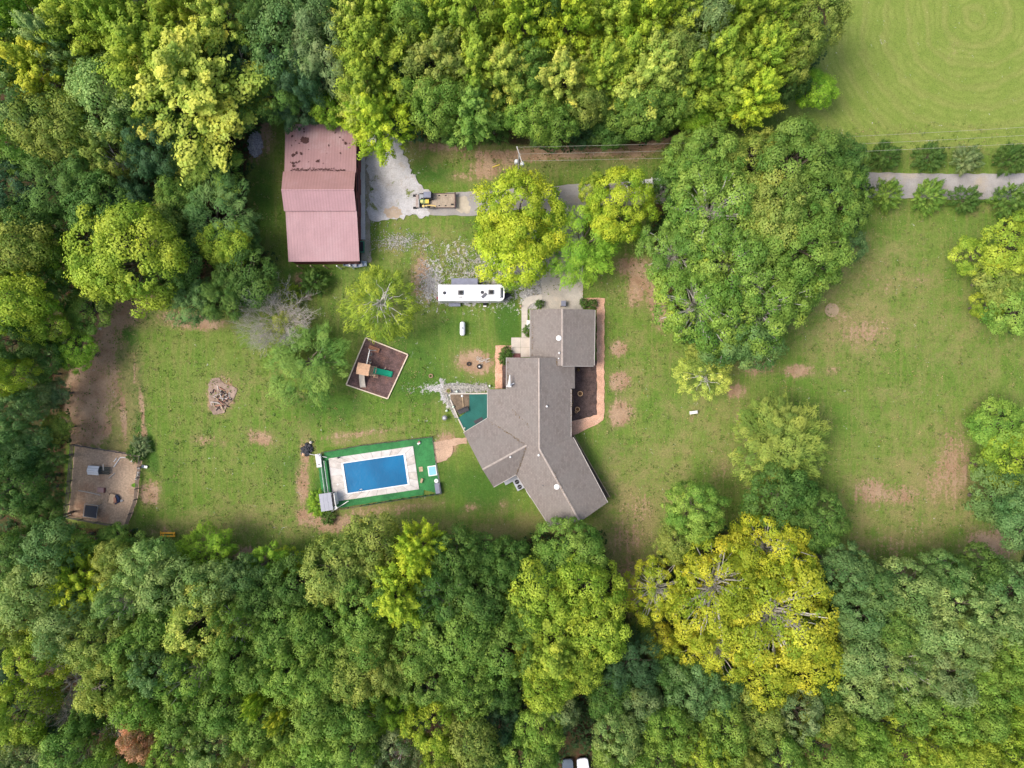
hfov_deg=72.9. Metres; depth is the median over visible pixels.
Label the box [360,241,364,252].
water trough
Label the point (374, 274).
young tree
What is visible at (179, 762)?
leafy tree
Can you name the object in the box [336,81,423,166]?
tall tree
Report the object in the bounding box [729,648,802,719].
leafy tree
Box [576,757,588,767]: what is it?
parked car
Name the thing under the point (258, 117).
feathery tree
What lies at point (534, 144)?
feathery tree
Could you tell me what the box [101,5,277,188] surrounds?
tall tree
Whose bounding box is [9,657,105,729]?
dead tree
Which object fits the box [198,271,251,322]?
feathery tree
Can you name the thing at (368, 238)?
barn yard
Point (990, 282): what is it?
leafy tree
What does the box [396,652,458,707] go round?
leafy tree
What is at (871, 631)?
leafy tree
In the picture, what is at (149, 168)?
feathery tree
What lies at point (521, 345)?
patio
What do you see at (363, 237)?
barn apron
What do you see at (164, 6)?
tall tree
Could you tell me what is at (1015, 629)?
leafy tree
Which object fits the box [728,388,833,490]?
feathery tree
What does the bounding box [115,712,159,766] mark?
leafy tree
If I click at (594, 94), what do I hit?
leafy tree
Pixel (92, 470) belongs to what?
dog house
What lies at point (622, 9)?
tall tree
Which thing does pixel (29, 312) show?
leafy tree
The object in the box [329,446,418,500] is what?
pool deck
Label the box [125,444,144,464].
garden shrub
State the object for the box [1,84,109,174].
leafy tree
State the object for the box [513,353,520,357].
outdoor rug
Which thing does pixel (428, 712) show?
leafy tree
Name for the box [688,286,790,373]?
leafy tree
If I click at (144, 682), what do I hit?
leafy tree
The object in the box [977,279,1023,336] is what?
leafy tree
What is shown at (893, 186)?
driveway shrub
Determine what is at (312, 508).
garden shrub
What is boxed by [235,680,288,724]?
tall tree
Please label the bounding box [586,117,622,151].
feathery tree
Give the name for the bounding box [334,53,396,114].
tall tree
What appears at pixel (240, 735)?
leafy tree
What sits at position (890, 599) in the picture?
leafy tree
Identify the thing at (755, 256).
leafy tree
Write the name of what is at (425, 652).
leafy tree
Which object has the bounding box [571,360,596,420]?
mulch bed
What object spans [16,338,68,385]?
leafy tree
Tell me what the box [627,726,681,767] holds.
leafy tree
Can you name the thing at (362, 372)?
play tower
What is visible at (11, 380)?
leafy tree
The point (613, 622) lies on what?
leafy tree
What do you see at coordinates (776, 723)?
leafy tree
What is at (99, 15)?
tall tree
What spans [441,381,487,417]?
border stones
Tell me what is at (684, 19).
tall tree
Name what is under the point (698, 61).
tall tree
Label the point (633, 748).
leafy tree
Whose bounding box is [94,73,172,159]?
feathery tree
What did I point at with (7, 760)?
leafy tree
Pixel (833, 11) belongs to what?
leafy tree
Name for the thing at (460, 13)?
tall tree
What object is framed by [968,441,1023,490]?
leafy tree
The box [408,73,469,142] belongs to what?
leafy tree
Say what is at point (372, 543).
leafy tree
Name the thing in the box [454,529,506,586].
leafy tree
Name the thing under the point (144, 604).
leafy tree
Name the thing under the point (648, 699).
leafy tree
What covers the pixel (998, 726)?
leafy tree
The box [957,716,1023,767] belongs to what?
leafy tree
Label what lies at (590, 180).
leafy tree
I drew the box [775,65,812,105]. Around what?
leafy tree
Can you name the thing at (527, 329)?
garden shrub
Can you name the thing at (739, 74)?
tall tree
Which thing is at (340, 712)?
leafy tree
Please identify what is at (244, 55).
feathery tree
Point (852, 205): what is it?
leafy tree
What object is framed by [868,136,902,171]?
driveway shrub
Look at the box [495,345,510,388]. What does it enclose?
gravel border
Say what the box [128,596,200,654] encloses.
leafy tree
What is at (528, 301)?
garage walk curve
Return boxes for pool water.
[343,455,407,492]
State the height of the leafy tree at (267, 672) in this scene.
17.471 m
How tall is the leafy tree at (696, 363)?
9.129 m
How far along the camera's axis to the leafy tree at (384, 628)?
96.59 m
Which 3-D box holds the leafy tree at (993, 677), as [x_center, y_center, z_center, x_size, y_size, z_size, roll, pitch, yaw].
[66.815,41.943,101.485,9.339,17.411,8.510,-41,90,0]
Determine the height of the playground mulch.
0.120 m
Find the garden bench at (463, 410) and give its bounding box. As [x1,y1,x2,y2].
[457,406,468,414]
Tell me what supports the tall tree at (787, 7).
on the ground at (946, 70)
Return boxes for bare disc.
[825,303,838,316]
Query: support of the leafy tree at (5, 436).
on the ground at (946, 70)
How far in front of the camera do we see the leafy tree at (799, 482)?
100.33 m
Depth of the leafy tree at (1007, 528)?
99.33 m
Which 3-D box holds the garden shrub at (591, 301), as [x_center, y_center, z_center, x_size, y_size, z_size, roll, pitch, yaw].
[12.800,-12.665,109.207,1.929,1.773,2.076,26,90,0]
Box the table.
[99,467,110,474]
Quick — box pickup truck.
[626,177,662,193]
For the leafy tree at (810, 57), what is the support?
on the ground at (946, 70)
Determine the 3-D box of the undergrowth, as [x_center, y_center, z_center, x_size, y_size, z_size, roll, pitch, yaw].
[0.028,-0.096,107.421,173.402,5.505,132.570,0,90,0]
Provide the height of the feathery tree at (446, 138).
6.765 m
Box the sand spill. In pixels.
[456,196,470,213]
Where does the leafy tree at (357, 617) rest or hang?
on the ground at (946, 70)
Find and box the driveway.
[414,172,1023,215]
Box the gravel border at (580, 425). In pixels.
[571,298,604,435]
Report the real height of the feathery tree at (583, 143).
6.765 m
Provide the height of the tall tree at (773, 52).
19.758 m
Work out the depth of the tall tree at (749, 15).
93.11 m
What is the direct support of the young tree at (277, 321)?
on the ground at (946, 70)
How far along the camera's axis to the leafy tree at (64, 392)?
105.11 m
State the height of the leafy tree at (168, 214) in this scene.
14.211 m
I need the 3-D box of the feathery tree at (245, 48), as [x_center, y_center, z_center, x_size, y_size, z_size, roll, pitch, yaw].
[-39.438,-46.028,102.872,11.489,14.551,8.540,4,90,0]
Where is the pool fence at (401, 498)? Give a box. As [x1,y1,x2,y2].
[321,436,441,510]
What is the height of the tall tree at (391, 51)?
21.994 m
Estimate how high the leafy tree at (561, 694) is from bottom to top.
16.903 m
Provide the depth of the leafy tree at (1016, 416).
103.00 m
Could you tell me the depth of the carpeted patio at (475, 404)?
109.86 m
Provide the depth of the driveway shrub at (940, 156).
107.69 m
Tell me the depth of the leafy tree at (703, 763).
95.84 m
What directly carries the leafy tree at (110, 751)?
on the ground at (946, 70)
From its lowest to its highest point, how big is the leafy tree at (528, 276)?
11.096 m
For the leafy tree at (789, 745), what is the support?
on the ground at (946, 70)
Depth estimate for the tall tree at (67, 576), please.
98.65 m
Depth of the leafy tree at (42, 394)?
102.34 m
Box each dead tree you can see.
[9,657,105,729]
[97,699,128,739]
[390,739,410,761]
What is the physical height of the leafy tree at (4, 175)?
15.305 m
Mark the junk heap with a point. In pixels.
(306, 449)
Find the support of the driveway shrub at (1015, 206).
on the ground at (946, 70)
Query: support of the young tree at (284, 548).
on the ground at (946, 70)
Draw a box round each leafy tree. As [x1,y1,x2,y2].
[0,17,60,88]
[0,65,54,146]
[0,121,52,174]
[0,155,55,232]
[0,193,85,255]
[0,206,66,282]
[0,264,61,337]
[0,321,40,364]
[0,355,60,397]
[0,388,54,431]
[0,426,55,479]
[0,452,59,519]
[0,524,48,588]
[0,551,79,636]
[0,597,48,649]
[0,622,87,687]
[0,673,70,753]
[0,729,63,767]
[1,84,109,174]
[1,422,52,467]
[5,380,61,422]
[12,296,73,350]
[15,516,93,588]
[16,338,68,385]
[21,499,74,539]
[27,590,114,664]
[35,377,72,408]
[37,713,119,767]
[40,411,76,444]
[41,231,88,288]
[49,47,137,150]
[52,328,100,375]
[52,524,102,571]
[55,166,148,237]
[57,609,145,679]
[58,109,122,157]
[58,195,191,318]
[61,287,116,337]
[63,687,127,736]
[70,643,150,718]
[82,735,144,767]
[84,567,157,629]
[89,534,144,587]
[95,520,131,551]
[99,610,165,680]
[103,669,187,736]
[112,534,182,603]
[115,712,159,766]
[117,530,153,563]
[125,636,192,699]
[128,554,198,623]
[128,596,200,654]
[134,199,190,249]
[139,236,204,295]
[144,716,206,767]
[152,634,236,715]
[152,673,224,749]
[153,167,208,221]
[155,544,185,580]
[159,578,237,662]
[171,558,242,616]
[181,708,242,767]
[190,669,246,738]
[193,220,254,270]
[201,626,269,697]
[206,85,263,137]
[206,596,269,654]
[209,241,281,310]
[214,552,267,606]
[217,721,268,767]
[227,697,296,760]
[230,564,298,626]
[230,645,290,696]
[236,0,331,83]
[251,602,319,671]
[258,725,326,767]
[259,640,322,716]
[263,552,327,616]
[282,597,345,665]
[285,638,359,709]
[285,681,349,749]
[288,0,348,43]
[289,707,347,767]
[297,532,385,611]
[308,90,344,131]
[316,673,387,745]
[324,716,385,767]
[327,636,396,709]
[332,565,394,644]
[332,603,403,676]
[335,510,400,579]
[356,724,422,767]
[365,640,414,697]
[382,0,440,68]
[384,608,457,685]
[395,68,438,114]
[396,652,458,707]
[397,690,461,753]
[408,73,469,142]
[412,558,478,631]
[413,599,499,677]
[417,520,483,600]
[419,734,472,767]
[436,650,496,722]
[437,702,503,767]
[448,560,516,629]
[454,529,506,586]
[466,614,535,692]
[470,163,571,266]
[470,208,552,292]
[472,722,520,767]
[475,661,526,715]
[487,532,537,587]
[498,722,560,767]
[501,85,563,144]
[502,591,546,644]
[504,555,576,637]
[507,34,553,98]
[514,697,565,761]
[519,649,574,714]
[524,0,570,38]
[525,552,571,602]
[530,515,608,587]
[533,88,581,149]
[535,686,581,733]
[536,198,619,290]
[540,551,628,624]
[558,634,607,698]
[562,80,613,131]
[562,588,632,673]
[577,171,609,203]
[584,165,661,243]
[584,667,642,725]
[591,107,639,149]
[591,702,646,767]
[591,724,640,767]
[604,80,675,142]
[619,554,696,626]
[621,680,666,740]
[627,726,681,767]
[634,212,717,285]
[640,696,699,763]
[646,621,684,663]
[648,84,697,130]
[649,22,710,84]
[650,250,757,358]
[652,518,702,566]
[653,160,698,208]
[655,650,695,697]
[658,117,745,205]
[660,479,732,544]
[662,159,765,264]
[664,528,780,656]
[664,657,725,722]
[669,605,755,687]
[670,0,738,57]
[673,99,715,134]
[673,724,734,767]
[683,209,790,317]
[683,337,720,376]
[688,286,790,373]
[698,662,746,722]
[698,695,753,767]
[705,254,821,357]
[714,550,843,686]
[716,726,775,767]
[722,125,780,182]
[726,511,821,597]
[728,164,812,250]
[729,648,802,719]
[732,685,785,757]
[735,460,820,531]
[749,112,860,217]
[751,718,811,767]
[757,249,826,310]
[759,189,856,294]
[766,681,826,747]
[768,614,849,698]
[773,19,827,86]
[775,0,854,58]
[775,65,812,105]
[777,154,873,258]
[785,718,853,767]
[793,485,852,555]
[794,67,842,110]
[797,692,858,750]
[802,666,848,716]
[814,540,878,605]
[815,128,871,190]
[828,583,891,646]
[828,624,902,688]
[829,666,898,726]
[830,225,868,265]
[835,709,895,767]
[838,738,900,767]
[840,559,905,619]
[860,599,922,656]
[864,633,942,708]
[864,706,938,767]
[873,553,944,625]
[874,670,943,741]
[887,599,967,674]
[903,644,982,713]
[904,547,974,603]
[905,716,978,767]
[912,571,996,638]
[912,678,986,750]
[924,610,996,681]
[937,540,1009,599]
[939,720,1013,767]
[947,233,997,275]
[947,588,1023,655]
[950,644,1023,717]
[951,683,1016,746]
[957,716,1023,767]
[961,395,1023,459]
[962,252,1023,308]
[963,462,1023,531]
[963,650,1023,709]
[966,553,1023,624]
[968,290,1006,318]
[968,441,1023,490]
[970,687,1023,749]
[973,208,1023,282]
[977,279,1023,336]
[979,427,1023,499]
[983,485,1023,554]
[989,619,1023,681]
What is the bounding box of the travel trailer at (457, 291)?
[437,278,510,305]
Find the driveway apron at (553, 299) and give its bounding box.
[541,206,583,308]
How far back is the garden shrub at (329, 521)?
109.04 m
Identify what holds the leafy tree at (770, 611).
on the ground at (946, 70)
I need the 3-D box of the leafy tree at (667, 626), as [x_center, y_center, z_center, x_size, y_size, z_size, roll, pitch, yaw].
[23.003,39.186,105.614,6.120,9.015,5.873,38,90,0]
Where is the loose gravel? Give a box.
[365,158,554,314]
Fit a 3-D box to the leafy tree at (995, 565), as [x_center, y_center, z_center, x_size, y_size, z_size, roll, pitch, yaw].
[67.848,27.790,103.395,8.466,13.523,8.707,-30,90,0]
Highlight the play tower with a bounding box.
[356,349,392,386]
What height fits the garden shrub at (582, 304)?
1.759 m
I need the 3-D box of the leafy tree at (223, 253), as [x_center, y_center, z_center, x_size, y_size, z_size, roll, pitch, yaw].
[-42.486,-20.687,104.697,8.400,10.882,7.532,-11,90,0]
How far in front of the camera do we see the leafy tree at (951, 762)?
95.29 m
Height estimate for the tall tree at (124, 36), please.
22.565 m
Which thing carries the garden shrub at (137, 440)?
on the ground at (946, 70)
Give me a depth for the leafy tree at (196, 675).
95.24 m
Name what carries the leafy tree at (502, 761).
on the ground at (946, 70)
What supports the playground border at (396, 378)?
on the playground mulch
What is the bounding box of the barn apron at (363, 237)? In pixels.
[361,154,365,239]
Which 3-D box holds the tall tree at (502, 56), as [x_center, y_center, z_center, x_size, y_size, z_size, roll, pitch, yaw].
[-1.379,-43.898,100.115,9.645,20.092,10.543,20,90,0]
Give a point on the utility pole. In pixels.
(516, 161)
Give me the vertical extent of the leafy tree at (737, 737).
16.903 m
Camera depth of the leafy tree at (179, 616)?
95.43 m
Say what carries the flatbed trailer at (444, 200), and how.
on the driveway
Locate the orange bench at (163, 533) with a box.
[160,531,174,536]
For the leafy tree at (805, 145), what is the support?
on the ground at (946, 70)
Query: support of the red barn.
on the ground at (946, 70)
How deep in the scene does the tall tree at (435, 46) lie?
93.75 m
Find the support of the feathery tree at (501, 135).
on the ground at (946, 70)
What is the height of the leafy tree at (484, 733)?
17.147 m
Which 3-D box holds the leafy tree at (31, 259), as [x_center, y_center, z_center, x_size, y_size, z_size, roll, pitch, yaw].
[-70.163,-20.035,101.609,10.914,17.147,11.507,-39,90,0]
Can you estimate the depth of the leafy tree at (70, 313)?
104.07 m
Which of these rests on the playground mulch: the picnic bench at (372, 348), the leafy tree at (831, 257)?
the picnic bench at (372, 348)
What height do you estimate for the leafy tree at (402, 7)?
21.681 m
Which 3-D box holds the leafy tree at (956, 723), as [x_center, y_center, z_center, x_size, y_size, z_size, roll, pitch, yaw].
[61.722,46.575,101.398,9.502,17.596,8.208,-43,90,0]
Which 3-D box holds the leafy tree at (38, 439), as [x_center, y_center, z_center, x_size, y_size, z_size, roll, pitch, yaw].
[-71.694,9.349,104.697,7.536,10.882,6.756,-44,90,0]
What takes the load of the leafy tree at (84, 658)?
on the ground at (946, 70)
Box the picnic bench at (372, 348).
[368,345,379,352]
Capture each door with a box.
[333,492,338,504]
[357,151,360,171]
[357,174,360,194]
[357,198,360,217]
[357,221,360,240]
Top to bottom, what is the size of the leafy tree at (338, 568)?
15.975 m
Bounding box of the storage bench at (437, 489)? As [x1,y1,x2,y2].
[434,482,440,493]
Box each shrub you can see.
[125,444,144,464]
[129,434,153,457]
[277,282,304,309]
[297,266,332,297]
[307,488,327,518]
[319,510,336,525]
[497,353,509,364]
[499,345,514,359]
[521,324,529,336]
[534,300,544,307]
[579,298,588,308]
[588,299,598,308]
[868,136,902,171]
[868,176,904,214]
[909,137,947,173]
[910,174,948,219]
[946,184,984,214]
[949,142,985,176]
[984,182,1023,218]
[991,140,1023,177]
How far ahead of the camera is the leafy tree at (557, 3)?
91.64 m
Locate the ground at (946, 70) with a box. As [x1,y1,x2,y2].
[0,0,1023,767]
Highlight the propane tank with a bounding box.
[460,321,464,335]
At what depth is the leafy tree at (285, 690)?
95.34 m
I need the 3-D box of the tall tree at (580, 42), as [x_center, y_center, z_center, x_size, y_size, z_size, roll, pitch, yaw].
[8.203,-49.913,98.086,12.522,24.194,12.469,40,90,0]
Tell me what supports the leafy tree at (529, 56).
on the ground at (946, 70)
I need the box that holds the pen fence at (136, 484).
[63,444,141,527]
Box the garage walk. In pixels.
[522,306,526,336]
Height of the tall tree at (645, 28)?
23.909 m
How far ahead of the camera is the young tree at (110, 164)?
97.48 m
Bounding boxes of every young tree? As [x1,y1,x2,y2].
[78,127,149,181]
[254,311,315,363]
[269,544,304,580]
[335,264,426,342]
[671,342,733,401]
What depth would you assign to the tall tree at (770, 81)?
97.45 m
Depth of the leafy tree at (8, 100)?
94.42 m
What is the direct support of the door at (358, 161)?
in the red barn
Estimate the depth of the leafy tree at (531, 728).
97.71 m
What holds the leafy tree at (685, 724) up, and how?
on the ground at (946, 70)
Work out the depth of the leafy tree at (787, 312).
97.65 m
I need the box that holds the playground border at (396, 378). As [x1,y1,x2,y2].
[346,337,407,398]
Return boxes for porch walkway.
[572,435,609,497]
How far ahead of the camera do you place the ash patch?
109.98 m
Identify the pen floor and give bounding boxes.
[68,444,141,525]
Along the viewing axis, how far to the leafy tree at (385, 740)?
97.64 m
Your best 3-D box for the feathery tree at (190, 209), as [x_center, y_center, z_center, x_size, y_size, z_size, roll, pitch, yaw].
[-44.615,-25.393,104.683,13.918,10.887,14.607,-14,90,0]
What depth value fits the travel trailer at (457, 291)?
106.60 m
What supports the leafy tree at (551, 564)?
on the ground at (946, 70)
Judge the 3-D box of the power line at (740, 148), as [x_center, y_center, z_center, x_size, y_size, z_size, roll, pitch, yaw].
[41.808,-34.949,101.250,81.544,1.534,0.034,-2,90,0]
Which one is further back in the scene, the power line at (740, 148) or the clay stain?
the clay stain
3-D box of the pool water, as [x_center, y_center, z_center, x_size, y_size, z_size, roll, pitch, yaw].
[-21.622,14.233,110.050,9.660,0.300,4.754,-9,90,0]
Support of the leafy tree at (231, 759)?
on the ground at (946, 70)
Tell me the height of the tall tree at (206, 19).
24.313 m
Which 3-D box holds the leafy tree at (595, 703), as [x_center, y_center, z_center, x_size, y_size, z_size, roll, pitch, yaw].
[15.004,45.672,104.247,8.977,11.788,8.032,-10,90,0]
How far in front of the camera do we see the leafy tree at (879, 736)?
95.34 m
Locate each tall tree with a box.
[0,0,73,41]
[0,25,98,117]
[8,7,107,88]
[25,0,134,71]
[36,537,114,632]
[60,0,148,76]
[87,0,211,118]
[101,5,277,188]
[144,0,230,31]
[172,0,251,59]
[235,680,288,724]
[262,691,306,737]
[318,0,395,56]
[325,5,422,108]
[332,70,397,137]
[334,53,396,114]
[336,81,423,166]
[343,0,409,46]
[363,556,428,630]
[391,517,451,581]
[392,0,471,64]
[396,19,486,118]
[432,0,520,77]
[434,23,508,116]
[440,79,518,151]
[473,34,535,117]
[482,0,567,66]
[499,583,626,705]
[522,35,599,127]
[524,0,607,71]
[566,0,650,58]
[570,33,640,125]
[594,31,655,108]
[599,0,682,62]
[606,16,704,125]
[640,0,710,63]
[645,43,731,130]
[687,21,751,98]
[694,48,780,129]
[697,0,776,54]
[714,61,788,132]
[719,10,809,101]
[730,0,818,65]
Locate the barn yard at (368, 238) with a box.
[361,149,371,262]
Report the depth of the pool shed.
107.92 m
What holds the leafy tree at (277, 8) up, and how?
on the ground at (946, 70)
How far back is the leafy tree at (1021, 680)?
96.06 m
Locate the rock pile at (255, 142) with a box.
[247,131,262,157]
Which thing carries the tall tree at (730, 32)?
on the ground at (946, 70)
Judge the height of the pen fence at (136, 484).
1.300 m
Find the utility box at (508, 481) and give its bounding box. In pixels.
[504,475,516,484]
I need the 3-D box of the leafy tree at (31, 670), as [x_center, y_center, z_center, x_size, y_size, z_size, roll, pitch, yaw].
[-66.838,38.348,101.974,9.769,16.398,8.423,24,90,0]
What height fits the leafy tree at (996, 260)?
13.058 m
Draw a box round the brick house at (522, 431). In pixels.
[463,309,607,525]
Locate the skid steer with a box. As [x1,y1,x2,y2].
[413,192,435,208]
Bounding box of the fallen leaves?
[602,290,941,567]
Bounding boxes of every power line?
[541,143,1023,160]
[544,135,1022,153]
[546,127,1020,146]
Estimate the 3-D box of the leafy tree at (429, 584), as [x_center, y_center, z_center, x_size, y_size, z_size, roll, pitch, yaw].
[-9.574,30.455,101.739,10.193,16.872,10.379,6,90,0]
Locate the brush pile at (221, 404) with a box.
[210,381,231,411]
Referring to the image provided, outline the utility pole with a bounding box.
[514,146,523,168]
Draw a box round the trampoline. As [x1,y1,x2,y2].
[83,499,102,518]
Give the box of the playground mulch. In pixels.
[347,339,406,397]
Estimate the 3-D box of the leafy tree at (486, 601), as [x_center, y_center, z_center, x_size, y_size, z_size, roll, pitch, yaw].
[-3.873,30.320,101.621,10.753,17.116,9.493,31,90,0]
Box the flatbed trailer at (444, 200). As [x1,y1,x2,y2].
[430,192,455,208]
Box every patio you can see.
[450,393,486,430]
[511,338,529,356]
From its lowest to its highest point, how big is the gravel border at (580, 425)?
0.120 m
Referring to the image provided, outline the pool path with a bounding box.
[434,438,466,462]
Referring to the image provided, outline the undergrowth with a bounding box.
[0,0,1023,767]
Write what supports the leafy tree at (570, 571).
on the ground at (946, 70)
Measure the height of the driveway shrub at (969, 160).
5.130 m
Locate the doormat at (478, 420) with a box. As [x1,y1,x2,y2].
[474,417,482,423]
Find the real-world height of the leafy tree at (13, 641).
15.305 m
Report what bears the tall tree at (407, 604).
on the ground at (946, 70)
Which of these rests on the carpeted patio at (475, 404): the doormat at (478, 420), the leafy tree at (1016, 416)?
the doormat at (478, 420)
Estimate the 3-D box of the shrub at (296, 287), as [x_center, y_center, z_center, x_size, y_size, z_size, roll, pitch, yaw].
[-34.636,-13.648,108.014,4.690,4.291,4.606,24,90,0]
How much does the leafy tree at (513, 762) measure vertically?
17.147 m
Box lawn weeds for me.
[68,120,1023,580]
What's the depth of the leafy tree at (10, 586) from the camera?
95.26 m
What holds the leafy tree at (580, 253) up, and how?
on the ground at (946, 70)
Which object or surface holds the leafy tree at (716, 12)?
on the ground at (946, 70)
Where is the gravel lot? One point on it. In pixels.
(400, 161)
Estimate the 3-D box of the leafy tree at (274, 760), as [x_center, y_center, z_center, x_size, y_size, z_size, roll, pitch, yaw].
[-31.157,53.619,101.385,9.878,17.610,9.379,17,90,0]
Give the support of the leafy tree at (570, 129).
on the ground at (946, 70)
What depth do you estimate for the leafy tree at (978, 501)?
102.41 m
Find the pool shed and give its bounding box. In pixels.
[319,492,338,511]
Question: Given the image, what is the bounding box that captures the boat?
[343,261,366,266]
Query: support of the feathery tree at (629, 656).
on the ground at (946, 70)
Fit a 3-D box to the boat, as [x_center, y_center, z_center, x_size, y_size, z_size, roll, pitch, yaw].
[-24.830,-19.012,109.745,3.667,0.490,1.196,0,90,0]
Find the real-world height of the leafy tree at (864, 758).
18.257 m
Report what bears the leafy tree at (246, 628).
on the ground at (946, 70)
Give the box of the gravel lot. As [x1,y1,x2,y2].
[365,134,429,221]
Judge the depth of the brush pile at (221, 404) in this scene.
109.75 m
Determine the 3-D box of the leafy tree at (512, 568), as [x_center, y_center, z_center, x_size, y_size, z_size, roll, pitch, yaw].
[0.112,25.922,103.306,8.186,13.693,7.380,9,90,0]
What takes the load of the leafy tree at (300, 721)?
on the ground at (946, 70)
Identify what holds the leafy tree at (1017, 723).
on the ground at (946, 70)
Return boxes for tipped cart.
[108,493,119,503]
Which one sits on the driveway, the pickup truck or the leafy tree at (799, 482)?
the pickup truck
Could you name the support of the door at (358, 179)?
in the red barn
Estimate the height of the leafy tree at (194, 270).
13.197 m
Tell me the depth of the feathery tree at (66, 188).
96.96 m
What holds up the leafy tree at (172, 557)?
on the ground at (946, 70)
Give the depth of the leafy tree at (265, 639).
96.37 m
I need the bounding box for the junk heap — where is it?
[300,441,312,456]
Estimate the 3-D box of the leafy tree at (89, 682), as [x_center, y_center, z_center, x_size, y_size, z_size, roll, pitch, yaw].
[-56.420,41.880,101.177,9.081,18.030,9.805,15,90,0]
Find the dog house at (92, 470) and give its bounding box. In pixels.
[87,465,100,474]
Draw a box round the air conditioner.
[512,477,523,490]
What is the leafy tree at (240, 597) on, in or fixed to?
on the ground at (946, 70)
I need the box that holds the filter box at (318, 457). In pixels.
[315,454,321,467]
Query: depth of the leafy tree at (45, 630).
94.88 m
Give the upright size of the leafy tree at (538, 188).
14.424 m
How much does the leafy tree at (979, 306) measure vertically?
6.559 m
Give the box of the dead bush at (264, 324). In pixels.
[225,273,320,359]
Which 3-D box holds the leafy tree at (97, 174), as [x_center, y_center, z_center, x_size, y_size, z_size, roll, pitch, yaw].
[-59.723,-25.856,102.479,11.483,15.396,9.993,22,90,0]
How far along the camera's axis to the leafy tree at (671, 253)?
99.82 m
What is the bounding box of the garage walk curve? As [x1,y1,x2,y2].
[522,294,541,307]
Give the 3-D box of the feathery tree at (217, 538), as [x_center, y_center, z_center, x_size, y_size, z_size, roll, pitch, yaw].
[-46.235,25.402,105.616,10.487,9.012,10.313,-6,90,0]
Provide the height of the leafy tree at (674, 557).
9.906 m
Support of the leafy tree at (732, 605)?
on the ground at (946, 70)
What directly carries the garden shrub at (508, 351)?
on the ground at (946, 70)
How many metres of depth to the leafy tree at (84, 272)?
94.98 m
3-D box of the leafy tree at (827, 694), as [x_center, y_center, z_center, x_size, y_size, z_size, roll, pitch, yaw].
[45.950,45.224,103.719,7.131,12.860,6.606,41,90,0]
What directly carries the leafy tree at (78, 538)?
on the ground at (946, 70)
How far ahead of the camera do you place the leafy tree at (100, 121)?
97.92 m
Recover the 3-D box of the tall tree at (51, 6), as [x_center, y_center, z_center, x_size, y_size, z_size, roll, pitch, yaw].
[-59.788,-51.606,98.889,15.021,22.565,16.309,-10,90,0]
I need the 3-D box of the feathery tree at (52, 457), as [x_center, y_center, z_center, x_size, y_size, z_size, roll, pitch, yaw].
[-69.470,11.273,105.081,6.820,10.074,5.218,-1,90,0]
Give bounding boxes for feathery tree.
[0,252,78,316]
[0,649,37,712]
[1,459,67,518]
[3,126,110,221]
[24,443,71,476]
[38,706,82,759]
[91,172,168,243]
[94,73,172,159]
[118,104,193,189]
[155,106,207,156]
[161,275,219,329]
[166,125,245,205]
[172,517,239,582]
[173,163,261,255]
[198,16,250,73]
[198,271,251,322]
[199,34,275,93]
[215,221,264,270]
[227,0,292,49]
[238,83,284,122]
[239,539,287,585]
[244,48,313,129]
[263,319,351,410]
[264,37,335,111]
[272,83,325,134]
[284,0,359,101]
[354,689,418,744]
[386,58,425,98]
[390,101,428,143]
[434,109,475,147]
[464,690,527,761]
[470,105,510,145]
[522,114,565,149]
[560,107,599,152]
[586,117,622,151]
[602,622,668,698]
[638,108,678,143]
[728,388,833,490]
[743,390,814,452]
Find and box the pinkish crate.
[97,487,105,492]
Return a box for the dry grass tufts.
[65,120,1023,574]
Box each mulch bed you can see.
[502,353,510,388]
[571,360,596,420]
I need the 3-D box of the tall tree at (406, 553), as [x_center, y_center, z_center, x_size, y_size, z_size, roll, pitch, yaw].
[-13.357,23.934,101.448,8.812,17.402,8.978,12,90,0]
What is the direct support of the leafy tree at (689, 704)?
on the ground at (946, 70)
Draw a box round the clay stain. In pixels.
[383,206,402,218]
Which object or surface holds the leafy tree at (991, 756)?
on the ground at (946, 70)
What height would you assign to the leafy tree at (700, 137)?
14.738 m
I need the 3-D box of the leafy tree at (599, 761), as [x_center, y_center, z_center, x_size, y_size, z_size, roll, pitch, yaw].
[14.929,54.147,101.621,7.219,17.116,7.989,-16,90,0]
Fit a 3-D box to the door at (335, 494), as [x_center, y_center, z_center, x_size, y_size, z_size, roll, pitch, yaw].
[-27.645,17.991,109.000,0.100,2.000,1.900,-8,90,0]
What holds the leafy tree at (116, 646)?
on the ground at (946, 70)
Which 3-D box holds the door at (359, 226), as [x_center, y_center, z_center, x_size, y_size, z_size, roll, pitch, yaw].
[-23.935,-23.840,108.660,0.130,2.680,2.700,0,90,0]
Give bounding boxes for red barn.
[281,124,360,269]
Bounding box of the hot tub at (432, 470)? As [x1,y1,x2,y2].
[427,465,436,475]
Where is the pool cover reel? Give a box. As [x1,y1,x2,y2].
[321,461,330,492]
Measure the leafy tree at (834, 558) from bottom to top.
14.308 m
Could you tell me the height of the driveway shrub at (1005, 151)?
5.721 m
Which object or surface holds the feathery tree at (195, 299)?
on the ground at (946, 70)
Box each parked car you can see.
[562,758,572,767]
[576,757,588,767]
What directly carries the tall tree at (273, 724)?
on the ground at (946, 70)
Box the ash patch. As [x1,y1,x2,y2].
[208,378,237,414]
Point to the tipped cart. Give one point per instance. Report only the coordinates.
(113, 498)
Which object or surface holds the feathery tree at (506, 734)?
on the ground at (946, 70)
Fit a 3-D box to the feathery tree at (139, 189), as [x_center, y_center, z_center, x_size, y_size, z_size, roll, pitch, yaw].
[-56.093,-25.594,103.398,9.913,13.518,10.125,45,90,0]

